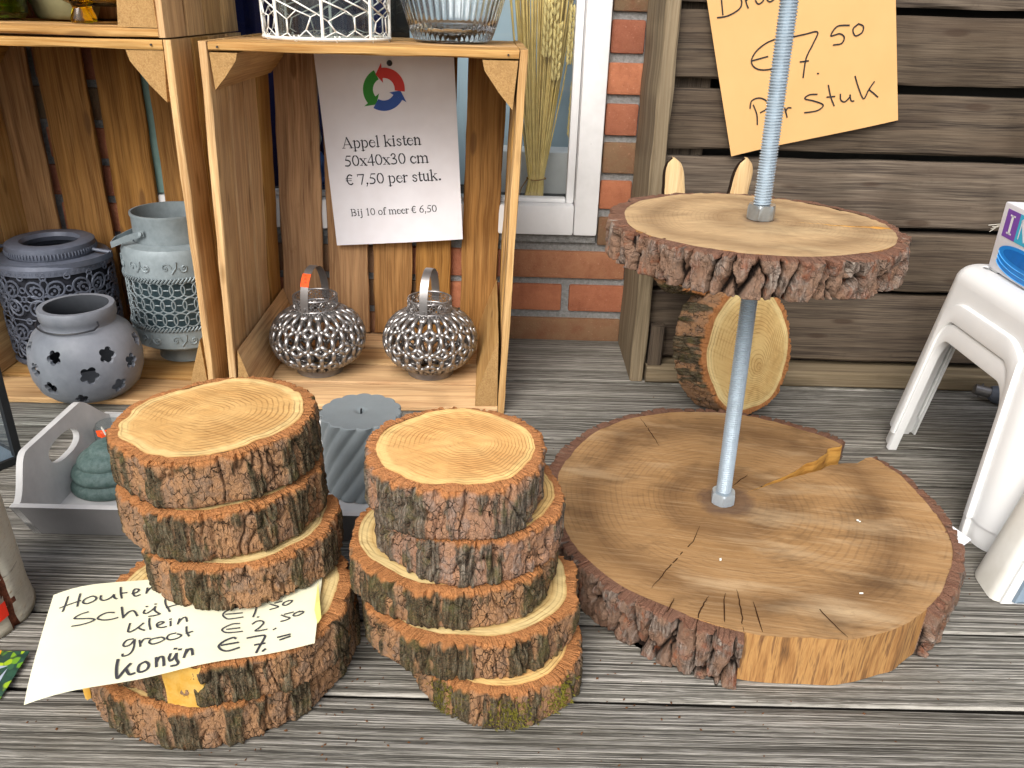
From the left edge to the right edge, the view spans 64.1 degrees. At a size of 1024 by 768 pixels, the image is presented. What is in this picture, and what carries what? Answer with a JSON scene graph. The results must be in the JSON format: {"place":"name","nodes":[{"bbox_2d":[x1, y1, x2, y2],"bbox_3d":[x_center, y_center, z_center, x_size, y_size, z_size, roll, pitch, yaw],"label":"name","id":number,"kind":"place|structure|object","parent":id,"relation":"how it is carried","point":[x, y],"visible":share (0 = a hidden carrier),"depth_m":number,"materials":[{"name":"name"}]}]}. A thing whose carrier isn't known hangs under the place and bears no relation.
{"place":"outdoors","nodes":[
{"label":"outdoors","id":0,"kind":"place"},
{"bbox_2d":[320,132,324,188],"bbox_3d":[-0.376,-0.419,1.526,0.095,0.130,0.103,2,25,0],"label":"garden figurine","id":1,"kind":"object","parent":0,"point":[322,168],"visible":0.05,"depth_m":1.53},
{"bbox_2d":[386,0,409,37],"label":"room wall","id":2,"kind":"structure","parent":0,"point":[399,27],"depth_m":1.73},
{"bbox_2d":[410,0,575,184],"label":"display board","id":3,"kind":"object","parent":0,"point":[504,32],"depth_m":1.60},
{"bbox_2d":[0,338,1023,767],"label":"deck","id":4,"kind":"structure","parent":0,"point":[936,708],"depth_m":0.72,"materials":[{"name":"grey wood"}]},
{"bbox_2d":[0,369,20,469],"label":"black lantern","id":5,"kind":"object","parent":4,"relation":"on","point":[8,456],"visible":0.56,"depth_m":1.03,"materials":[{"name":"metal"}]},
{"bbox_2d":[0,651,29,698],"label":"leaflet","id":6,"kind":"object","parent":4,"relation":"on","point":[11,662],"visible":1,"depth_m":0.73,"materials":[{"name":"green paper"}]},
{"bbox_2d":[0,493,35,638],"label":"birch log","id":7,"kind":"object","parent":4,"relation":"on","point":[17,597],"visible":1,"depth_m":0.77,"materials":[{"name":"grey wood"}]},
{"bbox_2d":[0,32,240,404],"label":"apple crate","id":8,"kind":"object","parent":4,"relation":"on","point":[168,70],"visible":0.52,"depth_m":1.29,"materials":[{"name":"brown wood"}]},
{"bbox_2d":[0,229,124,364],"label":"rosette lantern","id":9,"kind":"object","parent":8,"relation":"in","point":[37,268],"visible":0.72,"depth_m":1.25,"materials":[{"name":"grey metal"}]},
{"bbox_2d":[26,293,143,403],"bbox_3d":[-0.625,-0.053,1.198,0.153,0.135,0.153,2,25,0],"label":"clay lantern","id":10,"kind":"object","parent":8,"relation":"in","point":[85,347],"visible":1,"depth_m":1.15,"materials":[{"name":"grey ceramic"}]},
{"bbox_2d":[0,0,237,37],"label":"apple crate","id":11,"kind":"object","parent":8,"relation":"on","point":[159,18],"visible":0.94,"depth_m":1.01,"materials":[{"name":"brown wood"}]},
{"bbox_2d":[0,0,27,18],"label":"green jar","id":12,"kind":"object","parent":11,"relation":"in","point":[13,9],"visible":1,"depth_m":1.11,"materials":[{"name":"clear glass"}]},
{"bbox_2d":[28,0,99,19],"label":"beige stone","id":13,"kind":"object","parent":11,"relation":"in","point":[53,9],"visible":0.66,"depth_m":1.16,"materials":[{"name":"beige stone"}]},
{"bbox_2d":[62,0,116,22],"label":"amber dish","id":14,"kind":"object","parent":11,"relation":"in","point":[82,11],"visible":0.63,"depth_m":1.07,"materials":[{"name":"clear glass"}]},
{"bbox_2d":[110,201,201,361],"bbox_3d":[-0.534,-0.163,1.318,0.165,0.237,0.165,2,25,0],"label":"ring lantern","id":15,"kind":"object","parent":8,"relation":"in","point":[156,257],"visible":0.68,"depth_m":1.25,"materials":[{"name":"grey paint"}]},
{"bbox_2d":[9,402,368,540],"bbox_3d":[-0.286,0.093,0.992,0.534,0.082,0.229,2,25,0],"label":"serving tray","id":16,"kind":"object","parent":4,"relation":"on","point":[47,500],"visible":0.29,"depth_m":0.93,"materials":[{"name":"grey paint"}]},
{"bbox_2d":[70,427,116,501],"bbox_3d":[-0.484,0.084,0.991,0.103,0.071,0.103,2,25,0],"label":"swirl candle","id":17,"kind":"object","parent":16,"relation":"on","point":[91,476],"visible":0.47,"depth_m":0.96,"materials":[{"name":"green wax"}]},
{"bbox_2d":[93,422,105,440],"bbox_3d":[-0.513,0.070,1.048,0.038,0.046,0.038,2,25,0],"label":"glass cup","id":18,"kind":"object","parent":16,"relation":"on","point":[100,433],"visible":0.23,"depth_m":1.02,"materials":[{"name":"orange glass"}]},
{"bbox_2d":[319,393,401,503],"bbox_3d":[-0.181,0.075,0.993,0.097,0.103,0.097,2,25,0],"label":"pillar candle","id":19,"kind":"object","parent":16,"relation":"on","point":[349,424],"visible":0.64,"depth_m":0.96,"materials":[{"name":"grey wax"}]},
{"bbox_2d":[83,593,360,750],"bbox_3d":[-0.262,0.225,0.753,0.242,0.045,0.240,2,25,0],"label":"log slice","id":20,"kind":"object","parent":4,"relation":"on","point":[133,712],"visible":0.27,"depth_m":0.66,"materials":[{"name":"brown wood"}]},
{"bbox_2d":[116,555,354,707],"bbox_3d":[-0.244,0.194,0.716,0.210,0.043,0.193,2,25,0],"label":"log slice","id":21,"kind":"object","parent":20,"relation":"on","point":[217,683],"visible":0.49,"depth_m":0.65,"materials":[{"name":"brown wood"}]},
{"bbox_2d":[24,577,321,704],"bbox_3d":[-0.268,0.191,0.677,0.225,0.016,0.136,-6,26,-17],"label":"price card","id":22,"kind":"object","parent":21,"relation":"on","point":[95,635],"visible":0.95,"depth_m":0.65,"materials":[{"name":"white paper"}]},
{"bbox_2d":[141,490,343,610],"bbox_3d":[-0.241,0.133,0.738,0.176,0.043,0.168,1,25,0],"label":"log slice","id":23,"kind":"object","parent":21,"relation":"on","point":[310,554],"visible":0.48,"depth_m":0.68,"materials":[{"name":"brown wood"}]},
{"bbox_2d":[115,448,327,562],"bbox_3d":[-0.254,0.090,0.723,0.179,0.045,0.164,0,25,0],"label":"log slice","id":24,"kind":"object","parent":23,"relation":"on","point":[266,521],"visible":0.38,"depth_m":0.66,"materials":[{"name":"brown wood"}]},
{"bbox_2d":[105,376,322,508],"bbox_3d":[-0.254,0.046,0.709,0.174,0.045,0.166,-1,25,1],"label":"log slice","id":25,"kind":"object","parent":24,"relation":"on","point":[211,442],"visible":1,"depth_m":0.67,"materials":[{"name":"brown wood"}]},
{"bbox_2d":[198,33,527,412],"bbox_3d":[-0.199,-0.249,1.238,0.419,0.500,0.302,1,25,-2],"label":"apple crate","id":26,"kind":"object","parent":4,"relation":"on","point":[235,71],"visible":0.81,"depth_m":1.28,"materials":[{"name":"brown wood"}]},
{"bbox_2d":[269,265,365,377],"bbox_3d":[-0.306,-0.102,1.281,0.150,0.172,0.150,8,25,12],"label":"silver lantern","id":27,"kind":"object","parent":26,"relation":"on","point":[297,316],"visible":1,"depth_m":1.25,"materials":[{"name":"metal"}]},
{"bbox_2d":[259,0,391,42],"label":"wire lantern","id":28,"kind":"object","parent":26,"relation":"on","point":[276,35],"visible":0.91,"depth_m":1.07,"materials":[{"name":"white metal"}]},
{"bbox_2d":[277,0,373,37],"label":"glass jar","id":29,"kind":"object","parent":28,"relation":"in","point":[336,35],"visible":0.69,"depth_m":1.12,"materials":[{"name":"clear glass"}]},
{"bbox_2d":[314,54,462,244],"bbox_3d":[-0.194,-0.368,1.311,0.230,0.308,0.008,3,25,2],"label":"printed notice","id":30,"kind":"object","parent":26,"relation":"attached to","point":[390,129],"visible":1,"depth_m":1.31,"materials":[{"name":"white paper"}]},
{"bbox_2d":[382,268,477,380],"bbox_3d":[-0.129,-0.098,1.284,0.150,0.172,0.150,6,25,9],"label":"silver lantern","id":31,"kind":"object","parent":26,"relation":"in","point":[422,312],"visible":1,"depth_m":1.25,"materials":[{"name":"metal"}]},
{"bbox_2d":[400,0,504,42],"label":"glass bowl","id":32,"kind":"object","parent":26,"relation":"on","point":[459,21],"visible":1,"depth_m":1.10,"materials":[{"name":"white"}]},
{"bbox_2d":[412,625,582,731],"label":"log slice","id":33,"kind":"object","parent":4,"relation":"on","point":[552,686],"visible":0.37,"depth_m":0.68,"materials":[{"name":"brown wood"}]},
{"bbox_2d":[361,555,579,680],"bbox_3d":[-0.038,0.193,0.748,0.198,0.040,0.175,2,25,0],"label":"log slice","id":34,"kind":"object","parent":33,"relation":"on","point":[541,634],"visible":0.35,"depth_m":0.68,"materials":[{"name":"brown wood"}]},
{"bbox_2d":[349,507,558,630],"bbox_3d":[-0.052,0.148,0.747,0.190,0.040,0.180,2,25,0],"label":"log slice","id":35,"kind":"object","parent":34,"relation":"on","point":[381,583],"visible":0.41,"depth_m":0.68,"materials":[{"name":"brown wood"}]},
{"bbox_2d":[374,463,565,588],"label":"log slice","id":36,"kind":"object","parent":35,"relation":"on","point":[461,563],"visible":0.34,"depth_m":0.67,"materials":[{"name":"brown wood"}]},
{"bbox_2d":[364,406,546,540],"bbox_3d":[-0.049,0.072,0.700,0.156,0.048,0.150,2,25,0],"label":"log slice","id":37,"kind":"object","parent":36,"relation":"on","point":[453,473],"visible":1,"depth_m":0.66,"materials":[{"name":"brown wood"}]},
{"bbox_2d":[26,397,1016,767],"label":"bark crumbs","id":38,"kind":"object","parent":4,"relation":"on","point":[496,763],"visible":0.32,"depth_m":0.69,"materials":[{"name":"brown wood"}]},
{"bbox_2d":[618,0,681,380],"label":"wooden post","id":39,"kind":"object","parent":4,"relation":"on","point":[659,64],"visible":0.76,"depth_m":1.22,"materials":[{"name":"brown wood"}]},
{"bbox_2d":[652,156,790,413],"bbox_3d":[0.304,-0.136,1.190,0.207,0.374,0.161,-13,28,-28],"label":"log rabbit","id":40,"kind":"object","parent":4,"relation":"on","point":[704,344],"visible":0.45,"depth_m":1.17},
{"bbox_2d":[549,0,965,689],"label":"tiered wooden stand","id":41,"kind":"object","parent":4,"relation":"on","point":[667,508],"visible":0.96,"depth_m":0.80,"materials":[{"name":"brown wood"}]},
{"bbox_2d":[643,0,1023,390],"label":"slatted fence","id":42,"kind":"object","parent":4,"relation":"on","point":[935,170],"visible":0.43,"depth_m":1.22,"materials":[{"name":"brown wood"}]},
{"bbox_2d":[707,0,897,155],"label":"paper sign","id":43,"kind":"object","parent":42,"relation":"attached to","point":[842,75],"visible":0.91,"depth_m":1.14,"materials":[{"name":"yellow"}]},
{"bbox_2d":[886,324,1005,551],"bbox_3d":[0.691,0.028,1.005,0.324,0.243,0.312,2,25,0],"label":"plastic stool","id":44,"kind":"object","parent":4,"relation":"on","point":[983,357],"visible":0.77,"depth_m":1.03,"materials":[{"name":"white plastic"}]},
{"bbox_2d":[890,264,1023,534],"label":"plastic stool","id":45,"kind":"object","parent":44,"relation":"on","point":[983,304],"visible":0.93,"depth_m":0.93,"materials":[{"name":"white plastic"}]},
{"bbox_2d":[989,202,1023,288],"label":"carton","id":46,"kind":"object","parent":45,"relation":"on","point":[1007,259],"visible":1,"depth_m":0.98,"materials":[{"name":"white cardboard"}]},
{"bbox_2d":[952,527,970,544],"bbox_3d":[0.515,0.178,0.943,0.024,0.010,0.029,19,30,32],"label":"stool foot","id":47,"kind":"object","parent":4,"relation":"on","point":[963,539],"visible":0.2,"depth_m":0.94,"materials":[{"name":"white paper"}]},
{"bbox_2d":[972,383,999,403],"bbox_3d":[0.773,0.021,1.288,0.087,0.036,0.029,9,26,15],"label":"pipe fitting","id":48,"kind":"object","parent":4,"relation":"on","point":[991,394],"visible":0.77,"depth_m":1.28,"materials":[{"name":"metal"}]},
{"bbox_2d":[975,493,1023,604],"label":"plastic tub","id":49,"kind":"object","parent":4,"relation":"on","point":[999,573],"visible":1,"depth_m":0.85,"materials":[{"name":"white plastic"}]},
{"bbox_2d":[501,145,567,193],"bbox_3d":[0.039,-0.410,1.562,0.160,0.077,0.070,2,25,0],"label":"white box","id":50,"kind":"object","parent":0,"point":[555,176],"depth_m":1.53,"materials":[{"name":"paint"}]},
{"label":"ground","id":51,"kind":"structure","parent":0,"visible":0},
{"bbox_2d":[25,0,647,340],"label":"brick wall","id":52,"kind":"structure","parent":51,"relation":"on","point":[567,287],"depth_m":1.42,"materials":[{"name":"brick"}]},
{"bbox_2d":[140,0,612,235],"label":"shop window","id":53,"kind":"structure","parent":52,"relation":"attached to","point":[574,211],"depth_m":1.34,"materials":[{"name":"grey paint"}]},
{"bbox_2d":[275,184,565,195],"bbox_3d":[-0.203,-0.382,1.747,1.000,0.114,0.400,2,25,0],"label":"window ledge","id":54,"kind":"object","parent":53,"relation":"attached to","point":[462,188],"depth_m":1.61,"materials":[{"name":"white"}]},
{"bbox_2d":[232,0,386,185],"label":"curtain","id":55,"kind":"object","parent":54,"relation":"on","point":[248,17],"visible":0.07,"depth_m":1.49,"materials":[{"name":"blue fabric"}]},
{"bbox_2d":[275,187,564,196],"bbox_3d":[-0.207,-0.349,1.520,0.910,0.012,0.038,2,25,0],"label":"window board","id":56,"kind":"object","parent":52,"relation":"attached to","point":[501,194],"depth_m":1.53,"materials":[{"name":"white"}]},
{"bbox_2d":[510,0,575,195],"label":"wheat bundle","id":57,"kind":"object","parent":56,"relation":"on","point":[549,31],"visible":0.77,"depth_m":1.36,"materials":[{"name":"plant"}]}
]}

